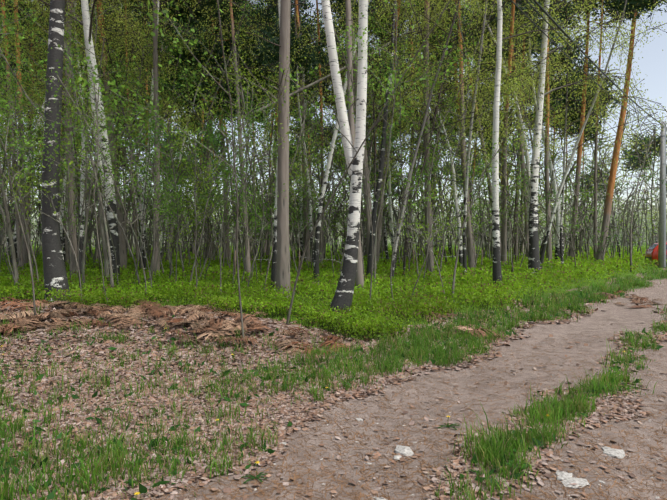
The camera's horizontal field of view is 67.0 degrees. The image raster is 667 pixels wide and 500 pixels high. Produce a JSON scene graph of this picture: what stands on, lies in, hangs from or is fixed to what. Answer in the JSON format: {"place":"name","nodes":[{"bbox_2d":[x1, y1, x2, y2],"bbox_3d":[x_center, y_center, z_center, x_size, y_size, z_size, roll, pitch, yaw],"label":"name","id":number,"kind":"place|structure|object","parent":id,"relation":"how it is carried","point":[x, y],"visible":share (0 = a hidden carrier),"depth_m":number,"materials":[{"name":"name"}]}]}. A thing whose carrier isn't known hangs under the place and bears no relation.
{"place":"outdoors","nodes":[
{"label":"outdoors","id":0,"kind":"place"},
{"bbox_2d":[0,242,666,499],"bbox_3d":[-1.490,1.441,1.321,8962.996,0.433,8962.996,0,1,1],"label":"ground","id":1,"kind":"structure","parent":0,"point":[610,322],"depth_m":4.76,"materials":[{"name":"brown soil"}]},
{"bbox_2d":[0,328,623,499],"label":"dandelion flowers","id":2,"kind":"object","parent":1,"relation":"on","point":[258,475],"visible":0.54,"depth_m":3.89,"materials":[{"name":"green plant"}]},
{"bbox_2d":[0,290,665,355],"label":"dead bracken","id":3,"kind":"object","parent":1,"relation":"on","point":[158,310],"visible":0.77,"depth_m":8.54,"materials":[{"name":"brown plant"}]},
{"bbox_2d":[0,0,666,337],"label":"saplings","id":4,"kind":"object","parent":1,"relation":"on","point":[175,209],"visible":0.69,"depth_m":17.66,"materials":[{"name":"green plant"}]},
{"bbox_2d":[0,0,666,322],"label":"birch trees","id":5,"kind":"object","parent":1,"relation":"on","point":[54,268],"visible":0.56,"depth_m":20.20,"materials":[{"name":"white plant"}]},
{"bbox_2d":[0,291,666,499],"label":"leaf litter","id":6,"kind":"object","parent":1,"relation":"on","point":[285,415],"visible":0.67,"depth_m":4.86,"materials":[{"name":"brown plant"}]},
{"bbox_2d":[0,0,666,297],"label":"pine trees","id":7,"kind":"object","parent":1,"relation":"on","point":[284,45],"visible":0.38,"depth_m":29.20,"materials":[{"name":"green plant"}]},
{"bbox_2d":[0,265,666,499],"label":"grass tufts","id":8,"kind":"object","parent":1,"relation":"on","point":[491,450],"visible":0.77,"depth_m":4.92,"materials":[{"name":"green plant"}]},
{"bbox_2d":[0,245,666,341],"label":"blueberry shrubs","id":9,"kind":"object","parent":1,"relation":"on","point":[466,287],"visible":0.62,"depth_m":13.55,"materials":[{"name":"green plant"}]},
{"bbox_2d":[234,249,527,282],"bbox_3d":[3.435,0.646,20.814,15.736,1.419,1.941,-1,1,-39],"label":"wire fence","id":10,"kind":"object","parent":1,"relation":"on","point":[364,257],"visible":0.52,"depth_m":17.48,"materials":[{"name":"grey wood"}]},
{"bbox_2d":[159,313,664,499],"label":"path stones","id":11,"kind":"object","parent":1,"relation":"on","point":[567,478],"visible":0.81,"depth_m":3.70,"materials":[{"name":"white stone"}]},
{"bbox_2d":[510,0,666,267],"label":"utility pole","id":12,"kind":"object","parent":1,"relation":"on","point":[662,230],"visible":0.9,"depth_m":30.59,"materials":[{"name":"concrete"}]},
{"bbox_2d":[645,242,666,264],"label":"red car","id":13,"kind":"object","parent":1,"relation":"on","point":[651,252],"visible":0.42,"depth_m":33.10,"materials":[{"name":"red paint"}]},
{"bbox_2d":[0,0,666,241],"label":"sky","id":14,"kind":"structure","parent":0,"point":[652,67],"materials":[{"name":"white"}]}
]}

